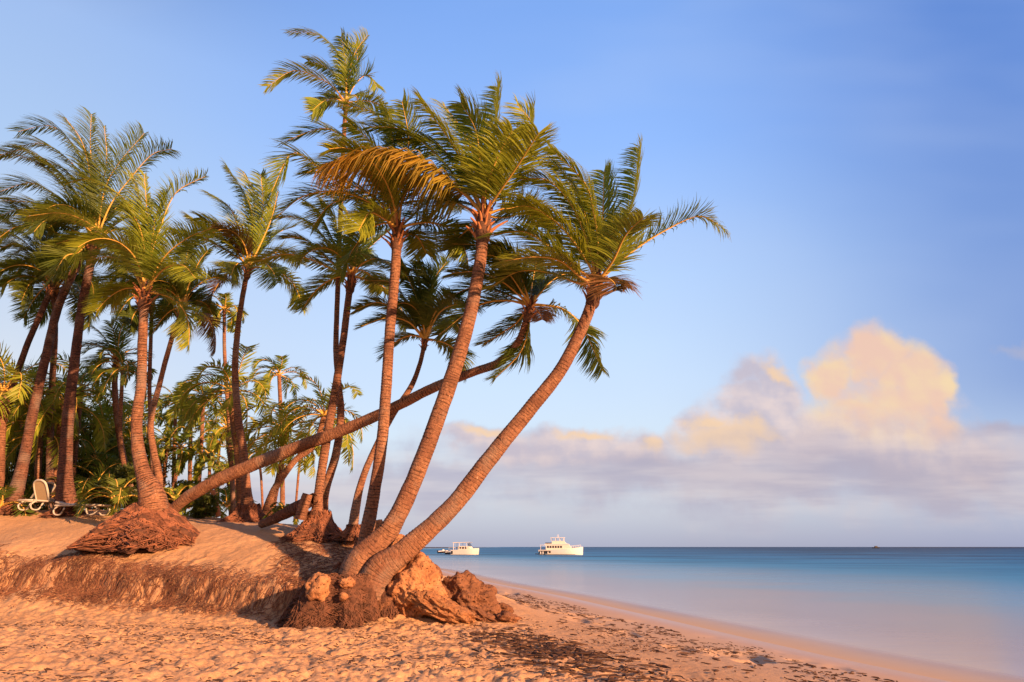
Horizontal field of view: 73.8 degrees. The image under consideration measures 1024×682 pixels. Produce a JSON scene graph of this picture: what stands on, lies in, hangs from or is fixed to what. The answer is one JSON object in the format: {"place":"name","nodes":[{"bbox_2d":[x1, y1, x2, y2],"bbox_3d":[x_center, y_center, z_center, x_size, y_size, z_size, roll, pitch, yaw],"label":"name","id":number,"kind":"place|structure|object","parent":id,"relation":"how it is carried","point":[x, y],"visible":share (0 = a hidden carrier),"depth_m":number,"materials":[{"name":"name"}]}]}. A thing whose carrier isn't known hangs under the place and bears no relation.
{"place":"outdoors","nodes":[
{"label":"outdoors","id":0,"kind":"place"},
{"bbox_2d":[424,547,457,547],"bbox_3d":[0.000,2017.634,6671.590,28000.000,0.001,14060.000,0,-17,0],"label":"seabed","id":1,"kind":"structure","parent":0,"point":[440,547],"depth_m":5397.45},
{"bbox_2d":[0,509,950,681],"bbox_3d":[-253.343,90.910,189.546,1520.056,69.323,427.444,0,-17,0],"label":"beach ground","id":2,"kind":"structure","parent":0,"point":[246,544],"depth_m":13.24,"materials":[{"name":"beige sand"}]},
{"bbox_2d":[0,485,46,516],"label":"young palm","id":3,"kind":"object","parent":2,"relation":"on","point":[4,492],"visible":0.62,"depth_m":26.10,"materials":[{"name":"green plant"}]},
{"bbox_2d":[5,427,45,489],"bbox_3d":[-23.477,5.847,31.658,3.076,3.866,2.418,-7,-18,21],"label":"shrub","id":4,"kind":"object","parent":2,"relation":"on","point":[9,475],"visible":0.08,"depth_m":31.32,"materials":[{"name":"green plant"}]},
{"bbox_2d":[4,471,55,506],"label":"young palm","id":5,"kind":"object","parent":2,"relation":"on","point":[29,490],"visible":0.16,"depth_m":29.15,"materials":[{"name":"green plant"}]},
{"bbox_2d":[0,355,62,463],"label":"palm tree","id":6,"kind":"object","parent":2,"relation":"on","point":[30,369],"visible":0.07,"depth_m":33.53,"materials":[{"name":"green plant"}]},
{"bbox_2d":[0,340,68,486],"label":"palm tree","id":7,"kind":"object","parent":2,"relation":"on","point":[6,393],"visible":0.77,"depth_m":28.34,"materials":[{"name":"green plant"}]},
{"bbox_2d":[17,479,53,510],"bbox_3d":[-18.022,6.043,26.606,0.728,1.193,2.132,-5,-17,15],"label":"sun lounger","id":8,"kind":"object","parent":2,"relation":"on","point":[41,491],"visible":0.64,"depth_m":26.22,"materials":[{"name":"white plastic"}]},
{"bbox_2d":[28,482,55,508],"bbox_3d":[-19.574,6.350,27.964,2.132,1.070,0.728,-6,-18,19],"label":"sun lounger","id":9,"kind":"object","parent":2,"relation":"on","point":[51,487],"visible":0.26,"depth_m":27.90,"materials":[{"name":"white plastic"}]},
{"bbox_2d":[5,400,92,507],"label":"palm tree","id":10,"kind":"object","parent":2,"relation":"on","point":[17,440],"visible":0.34,"depth_m":29.57,"materials":[{"name":"green plant"}]},
{"bbox_2d":[25,451,73,492],"bbox_3d":[-20.907,6.186,30.477,2.414,2.719,1.847,0,-17,0],"label":"shrub","id":11,"kind":"object","parent":2,"relation":"on","point":[31,471],"visible":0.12,"depth_m":30.38,"materials":[{"name":"green plant"}]},
{"bbox_2d":[0,229,102,508],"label":"palm tree","id":12,"kind":"object","parent":2,"relation":"on","point":[23,282],"visible":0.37,"depth_m":30.29,"materials":[{"name":"green plant"}]},
{"bbox_2d":[0,194,107,430],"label":"palm tree","id":13,"kind":"object","parent":2,"relation":"on","point":[23,262],"visible":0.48,"depth_m":30.55,"materials":[{"name":"green plant"}]},
{"bbox_2d":[24,407,93,481],"bbox_3d":[-25.256,6.035,37.500,5.110,6.263,3.882,-11,-20,33],"label":"shrub","id":14,"kind":"object","parent":2,"relation":"on","point":[86,421],"visible":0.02,"depth_m":38.06,"materials":[{"name":"green plant"}]},
{"bbox_2d":[24,387,95,441],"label":"palm tree","id":15,"kind":"object","parent":2,"relation":"on","point":[90,426],"visible":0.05,"depth_m":34.81,"materials":[{"name":"green plant"}]},
{"bbox_2d":[6,362,124,489],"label":"palm tree","id":16,"kind":"object","parent":2,"relation":"on","point":[98,435],"visible":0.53,"depth_m":29.98,"materials":[{"name":"green plant"}]},
{"bbox_2d":[10,350,134,484],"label":"palm tree","id":17,"kind":"object","parent":2,"relation":"on","point":[85,379],"visible":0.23,"depth_m":32.43,"materials":[{"name":"green plant"}]},
{"bbox_2d":[0,142,145,514],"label":"palm tree","id":18,"kind":"object","parent":2,"relation":"on","point":[19,477],"visible":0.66,"depth_m":28.64,"materials":[{"name":"green plant"}]},
{"bbox_2d":[27,458,132,510],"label":"young palm","id":19,"kind":"object","parent":2,"relation":"on","point":[84,479],"visible":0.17,"depth_m":28.62,"materials":[{"name":"green plant"}]},
{"bbox_2d":[31,452,132,507],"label":"young palm","id":20,"kind":"object","parent":2,"relation":"on","point":[108,472],"visible":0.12,"depth_m":31.09,"materials":[{"name":"green plant"}]},
{"bbox_2d":[52,501,111,515],"bbox_3d":[-16.068,6.251,25.480,2.167,0.550,0.728,-4,-17,13],"label":"sun lounger","id":21,"kind":"object","parent":2,"relation":"on","point":[61,503],"visible":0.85,"depth_m":25.31,"materials":[{"name":"white plastic"}]},
{"bbox_2d":[0,105,180,517],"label":"palm tree","id":22,"kind":"object","parent":2,"relation":"on","point":[65,492],"visible":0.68,"depth_m":29.81,"materials":[{"name":"green plant"}]},
{"bbox_2d":[54,391,130,509],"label":"palm tree","id":23,"kind":"object","parent":2,"relation":"on","point":[86,427],"visible":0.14,"depth_m":34.99,"materials":[{"name":"green plant"}]},
{"bbox_2d":[76,479,112,509],"bbox_3d":[-17.567,6.510,28.799,1.754,1.385,1.314,0,-17,0],"label":"shrub","id":24,"kind":"object","parent":2,"relation":"on","point":[100,500],"visible":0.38,"depth_m":28.59,"materials":[{"name":"green plant"}]},
{"bbox_2d":[73,433,130,509],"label":"palm tree","id":25,"kind":"object","parent":2,"relation":"on","point":[93,447],"visible":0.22,"depth_m":32.55,"materials":[{"name":"green plant"}]},
{"bbox_2d":[75,427,131,488],"bbox_3d":[-20.923,6.241,33.591,3.637,4.021,2.854,0,-17,0],"label":"shrub","id":26,"kind":"object","parent":2,"relation":"on","point":[114,449],"visible":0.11,"depth_m":33.63,"materials":[{"name":"green plant"}]},
{"bbox_2d":[73,476,137,518],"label":"young palm","id":27,"kind":"object","parent":2,"relation":"on","point":[116,491],"visible":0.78,"depth_m":24.73,"materials":[{"name":"green plant"}]},
{"bbox_2d":[79,316,154,490],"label":"palm tree","id":28,"kind":"object","parent":2,"relation":"on","point":[118,338],"visible":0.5,"depth_m":31.76,"materials":[{"name":"green plant"}]},
{"bbox_2d":[14,166,224,553],"bbox_3d":[-13.394,-0.015,22.882,8.076,13.674,4.812,0,-17,0],"label":"palm tree","id":29,"kind":"object","parent":2,"relation":"on","point":[152,519],"visible":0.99,"depth_m":22.93,"materials":[{"name":"green plant"}]},
{"bbox_2d":[86,344,156,496],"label":"palm tree","id":30,"kind":"object","parent":2,"relation":"on","point":[109,375],"visible":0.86,"depth_m":29.38,"materials":[{"name":"green plant"}]},
{"bbox_2d":[108,462,137,506],"bbox_3d":[-15.291,5.830,27.435,1.867,1.880,1.413,6,-18,-19],"label":"shrub","id":31,"kind":"object","parent":2,"relation":"on","point":[126,471],"visible":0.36,"depth_m":27.23,"materials":[{"name":"green plant"}]},
{"bbox_2d":[81,393,170,456],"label":"palm tree","id":32,"kind":"object","parent":2,"relation":"on","point":[165,431],"visible":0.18,"depth_m":37.05,"materials":[{"name":"green plant"}]},
{"bbox_2d":[113,412,159,464],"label":"palm tree","id":33,"kind":"object","parent":2,"relation":"on","point":[127,430],"visible":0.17,"depth_m":35.69,"materials":[{"name":"green plant"}]},
{"bbox_2d":[88,264,194,474],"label":"palm tree","id":34,"kind":"object","parent":2,"relation":"on","point":[128,316],"visible":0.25,"depth_m":28.67,"materials":[{"name":"green plant"}]},
{"bbox_2d":[123,450,176,507],"bbox_3d":[-19.858,7.631,37.410,2.891,3.374,2.294,0,-17,0],"label":"shrub","id":35,"kind":"object","parent":2,"relation":"on","point":[169,465],"visible":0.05,"depth_m":37.50,"materials":[{"name":"green plant"}]},
{"bbox_2d":[143,423,195,486],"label":"palm tree","id":36,"kind":"object","parent":2,"relation":"on","point":[189,454],"visible":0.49,"depth_m":37.87,"materials":[{"name":"green plant"}]},
{"bbox_2d":[143,383,205,485],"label":"palm tree","id":37,"kind":"object","parent":2,"relation":"on","point":[159,410],"visible":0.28,"depth_m":42.28,"materials":[{"name":"green plant"}]},
{"bbox_2d":[0,537,352,623],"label":"exposed rootlets","id":38,"kind":"object","parent":2,"relation":"on","point":[170,582],"visible":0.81,"depth_m":18.26,"materials":[{"name":"brown plant"}]},
{"bbox_2d":[163,483,192,513],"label":"young palm","id":39,"kind":"object","parent":2,"relation":"on","point":[171,491],"visible":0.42,"depth_m":24.37,"materials":[{"name":"green plant"}]},
{"bbox_2d":[148,430,208,488],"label":"palm tree","id":40,"kind":"object","parent":2,"relation":"on","point":[179,466],"visible":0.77,"depth_m":37.50,"materials":[{"name":"green plant"}]},
{"bbox_2d":[165,481,191,507],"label":"shrub","id":41,"kind":"object","parent":2,"relation":"on","point":[183,491],"visible":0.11,"depth_m":28.17,"materials":[{"name":"green plant"}]},
{"bbox_2d":[174,479,198,508],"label":"shrub","id":42,"kind":"object","parent":2,"relation":"on","point":[188,482],"visible":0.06,"depth_m":36.38,"materials":[{"name":"green plant"}]},
{"bbox_2d":[154,396,220,508],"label":"palm tree","id":43,"kind":"object","parent":2,"relation":"on","point":[158,423],"visible":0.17,"depth_m":43.77,"materials":[{"name":"green plant"}]},
{"bbox_2d":[137,239,240,486],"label":"palm tree","id":44,"kind":"object","parent":2,"relation":"on","point":[163,313],"visible":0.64,"depth_m":27.17,"materials":[{"name":"green plant"}]},
{"bbox_2d":[166,374,231,482],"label":"palm tree","id":45,"kind":"object","parent":2,"relation":"on","point":[198,388],"visible":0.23,"depth_m":40.29,"materials":[{"name":"green plant"}]},
{"bbox_2d":[182,502,226,517],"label":"young palm","id":46,"kind":"object","parent":2,"relation":"on","point":[223,514],"visible":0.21,"depth_m":26.95,"materials":[{"name":"green plant"}]},
{"bbox_2d":[189,494,220,518],"bbox_3d":[-11.837,6.385,26.288,1.215,0.952,0.896,0,-17,0],"label":"shrub","id":47,"kind":"object","parent":2,"relation":"on","point":[203,507],"visible":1,"depth_m":26.11,"materials":[{"name":"green plant"}]},
{"bbox_2d":[181,433,233,493],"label":"palm tree","id":48,"kind":"object","parent":2,"relation":"on","point":[208,454],"visible":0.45,"depth_m":39.35,"materials":[{"name":"green plant"}]},
{"bbox_2d":[192,482,222,504],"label":"young palm","id":49,"kind":"object","parent":2,"relation":"on","point":[207,493],"visible":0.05,"depth_m":32.47,"materials":[{"name":"green plant"}]},
{"bbox_2d":[210,490,220,516],"bbox_3d":[-11.425,6.265,26.312,0.537,1.044,0.203,0,-17,0],"label":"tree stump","id":50,"kind":"object","parent":2,"relation":"on","point":[218,513],"visible":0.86,"depth_m":26.23,"materials":[{"name":"brown plant"}]},
{"bbox_2d":[199,425,234,488],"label":"palm tree","id":51,"kind":"object","parent":2,"relation":"on","point":[216,442],"visible":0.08,"depth_m":44.59,"materials":[{"name":"green plant"}]},
{"bbox_2d":[191,292,248,513],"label":"palm tree","id":52,"kind":"object","parent":2,"relation":"on","point":[225,301],"visible":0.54,"depth_m":34.40,"materials":[{"name":"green plant"}]},
{"bbox_2d":[191,458,250,512],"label":"palm tree","id":53,"kind":"object","parent":2,"relation":"on","point":[201,466],"visible":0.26,"depth_m":37.18,"materials":[{"name":"green plant"}]},
{"bbox_2d":[167,343,275,503],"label":"palm tree","id":54,"kind":"object","parent":2,"relation":"on","point":[192,412],"visible":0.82,"depth_m":30.02,"materials":[{"name":"green plant"}]},
{"bbox_2d":[191,485,256,516],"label":"young palm","id":55,"kind":"object","parent":2,"relation":"on","point":[225,496],"visible":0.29,"depth_m":32.98,"materials":[{"name":"green plant"}]},
{"bbox_2d":[192,407,256,500],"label":"palm tree","id":56,"kind":"object","parent":2,"relation":"on","point":[220,432],"visible":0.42,"depth_m":35.90,"materials":[{"name":"green plant"}]},
{"bbox_2d":[165,157,314,522],"bbox_3d":[-11.291,-0.387,26.733,6.747,15.186,4.622,0,-17,0],"label":"palm tree","id":57,"kind":"object","parent":2,"relation":"on","point":[248,243],"visible":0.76,"depth_m":27.41,"materials":[{"name":"green plant"}]},
{"bbox_2d":[248,441,279,508],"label":"palm tree","id":58,"kind":"object","parent":2,"relation":"on","point":[261,482],"visible":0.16,"depth_m":45.13,"materials":[{"name":"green plant"}]},
{"bbox_2d":[241,354,308,504],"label":"palm tree","id":59,"kind":"object","parent":2,"relation":"on","point":[268,376],"visible":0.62,"depth_m":47.05,"materials":[{"name":"green plant"}]},
{"bbox_2d":[262,502,298,524],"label":"young palm","id":60,"kind":"object","parent":2,"relation":"on","point":[275,509],"visible":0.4,"depth_m":24.13,"materials":[{"name":"green plant"}]},
{"bbox_2d":[228,397,335,514],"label":"palm tree","id":61,"kind":"object","parent":2,"relation":"on","point":[278,467],"visible":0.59,"depth_m":30.33,"materials":[{"name":"green plant"}]},
{"bbox_2d":[258,493,317,527],"bbox_3d":[-7.044,5.337,21.435,2.336,1.035,0.418,-9,-19,28],"label":"fallen log","id":62,"kind":"object","parent":2,"relation":"on","point":[287,512],"visible":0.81,"depth_m":21.36,"materials":[{"name":"brown wood"}]},
{"bbox_2d":[294,493,311,520],"bbox_3d":[-6.304,5.009,20.636,0.472,0.822,0.352,0,-17,0],"label":"tree stump","id":63,"kind":"object","parent":2,"relation":"on","point":[303,507],"visible":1,"depth_m":20.51,"materials":[{"name":"brown wood"}]},
{"bbox_2d":[287,438,320,519],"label":"palm tree","id":64,"kind":"object","parent":2,"relation":"on","point":[297,487],"visible":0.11,"depth_m":43.27,"materials":[{"name":"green plant"}]},
{"bbox_2d":[262,372,370,515],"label":"palm tree","id":65,"kind":"object","parent":2,"relation":"on","point":[347,443],"visible":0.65,"depth_m":29.77,"materials":[{"name":"green plant"}]},
{"bbox_2d":[304,572,330,601],"bbox_3d":[-4.202,5.351,14.819,0.528,0.642,0.513,-4,-17,14],"label":"rock","id":66,"kind":"object","parent":2,"relation":"on","point":[317,584],"visible":1,"depth_m":14.68,"materials":[{"name":"brown stone"}]},
{"bbox_2d":[243,196,407,542],"bbox_3d":[-6.357,0.351,22.686,6.147,12.518,4.495,0,-17,0],"label":"palm tree","id":67,"kind":"object","parent":2,"relation":"on","point":[319,524],"visible":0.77,"depth_m":22.93,"materials":[{"name":"green plant"}]},
{"bbox_2d":[259,25,397,509],"bbox_3d":[-6.961,-3.179,24.145,5.167,19.960,3.216,-3,-17,10],"label":"palm tree","id":68,"kind":"object","parent":2,"relation":"on","point":[316,106],"visible":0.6,"depth_m":26.24,"materials":[{"name":"green plant"}]},
{"bbox_2d":[339,592,348,600],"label":"rock","id":69,"kind":"object","parent":2,"relation":"on","point":[343,596],"visible":1,"depth_m":14.58,"materials":[{"name":"brown stone"}]},
{"bbox_2d":[338,576,355,588],"bbox_3d":[-3.595,5.259,14.853,0.338,0.276,0.338,-15,-23,41],"label":"rock","id":70,"kind":"object","parent":2,"relation":"on","point":[347,582],"visible":1,"depth_m":14.77,"materials":[{"name":"brown stone"}]},
{"bbox_2d":[259,88,473,571],"bbox_3d":[-4.169,-0.639,18.956,6.684,14.484,4.965,0,-17,0],"label":"palm tree","id":71,"kind":"object","parent":2,"relation":"on","point":[365,226],"visible":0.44,"depth_m":19.76,"materials":[{"name":"green plant"}]},
{"bbox_2d":[375,519,382,528],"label":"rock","id":72,"kind":"object","parent":2,"relation":"on","point":[378,522],"visible":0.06,"depth_m":18.39,"materials":[{"name":"brown stone"}]},
{"bbox_2d":[378,597,391,610],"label":"rock","id":73,"kind":"object","parent":2,"relation":"on","point":[385,603],"visible":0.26,"depth_m":15.26,"materials":[{"name":"brown stone"}]},
{"bbox_2d":[171,232,609,511],"bbox_3d":[-4.705,1.257,20.325,15.201,9.003,4.324,-4,-17,12],"label":"palm tree","id":74,"kind":"object","parent":2,"relation":"on","point":[530,286],"visible":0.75,"depth_m":20.06,"materials":[{"name":"green plant"}]},
{"bbox_2d":[391,534,404,545],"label":"rock","id":75,"kind":"object","parent":2,"relation":"on","point":[399,537],"visible":0.15,"depth_m":18.04,"materials":[{"name":"brown stone"}]},
{"bbox_2d":[331,252,485,546],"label":"palm tree","id":76,"kind":"object","parent":2,"relation":"on","point":[425,307],"visible":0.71,"depth_m":21.81,"materials":[{"name":"green plant"}]},
{"bbox_2d":[386,551,448,617],"bbox_3d":[-2.309,5.744,15.910,1.707,1.610,1.492,0,-17,0],"label":"rock","id":77,"kind":"object","parent":2,"relation":"on","point":[419,572],"visible":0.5,"depth_m":15.48,"materials":[{"name":"brown stone"}]},
{"bbox_2d":[274,71,576,629],"bbox_3d":[-1.734,-0.545,18.079,7.507,15.374,4.397,-3,-17,10],"label":"palm tree","id":78,"kind":"object","parent":2,"relation":"on","point":[484,171],"visible":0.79,"depth_m":18.12,"materials":[{"name":"green plant"}]},
{"bbox_2d":[431,560,442,578],"bbox_3d":[-2.344,5.934,17.419,1.179,0.999,1.174,0,-17,0],"label":"rock","id":79,"kind":"object","parent":2,"relation":"on","point":[440,571],"visible":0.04,"depth_m":17.39,"materials":[{"name":"brown stone"}]},
{"bbox_2d":[406,587,476,623],"bbox_3d":[-1.611,6.018,15.341,1.827,0.930,1.036,0,-17,0],"label":"rock","id":80,"kind":"object","parent":2,"relation":"on","point":[443,608],"visible":0.94,"depth_m":15.01,"materials":[{"name":"brown stone"}]},
{"bbox_2d":[0,594,897,681],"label":"dried seaweed","id":81,"kind":"object","parent":2,"relation":"on","point":[563,653],"visible":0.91,"depth_m":11.18,"materials":[{"name":"brown plant"}]},
{"bbox_2d":[442,570,501,615],"bbox_3d":[-1.155,6.141,16.246,1.609,1.298,1.419,11,-20,-32],"label":"rock","id":82,"kind":"object","parent":2,"relation":"on","point":[466,588],"visible":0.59,"depth_m":16.07,"materials":[{"name":"brown stone"}]},
{"bbox_2d":[464,606,502,621],"bbox_3d":[-0.674,6.376,15.741,1.213,0.554,0.731,0,-17,0],"label":"rock","id":83,"kind":"object","parent":2,"relation":"on","point":[480,614],"visible":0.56,"depth_m":15.55,"materials":[{"name":"brown stone"}]},
{"bbox_2d":[499,602,513,612],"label":"rock","id":84,"kind":"object","parent":2,"relation":"on","point":[505,607],"visible":0.61,"depth_m":16.50,"materials":[{"name":"brown stone"}]},
{"bbox_2d":[496,611,521,622],"bbox_3d":[-0.080,6.333,15.637,0.586,0.296,0.432,6,-18,-19],"label":"rock","id":85,"kind":"object","parent":2,"relation":"on","point":[504,616],"visible":0.98,"depth_m":15.51,"materials":[{"name":"brown stone"}]},
{"bbox_2d":[360,133,730,619],"bbox_3d":[0.867,0.369,17.097,9.904,13.179,4.381,0,-17,0],"label":"palm tree","id":86,"kind":"object","parent":2,"relation":"on","point":[593,234],"visible":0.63,"depth_m":17.26,"materials":[{"name":"green plant"}]},
{"bbox_2d":[0,0,1023,546],"label":"sky","id":87,"kind":"structure","parent":0,"point":[843,368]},
{"bbox_2d":[420,547,1023,681],"bbox_3d":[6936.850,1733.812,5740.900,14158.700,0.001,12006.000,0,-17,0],"label":"sea","id":88,"kind":"structure","parent":0,"point":[953,614],"depth_m":35.87,"materials":[{"name":"liquid"}]},
{"bbox_2d":[450,542,478,554],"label":"power catamaran","id":89,"kind":"object","parent":88,"relation":"on","point":[469,549],"visible":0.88,"depth_m":208.31,"materials":[{"name":"white paint"}]},
{"bbox_2d":[536,537,582,554],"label":"motor yacht","id":90,"kind":"object","parent":88,"relation":"on","point":[559,547],"visible":0.94,"depth_m":202.81,"materials":[{"name":"paint"}]}
]}

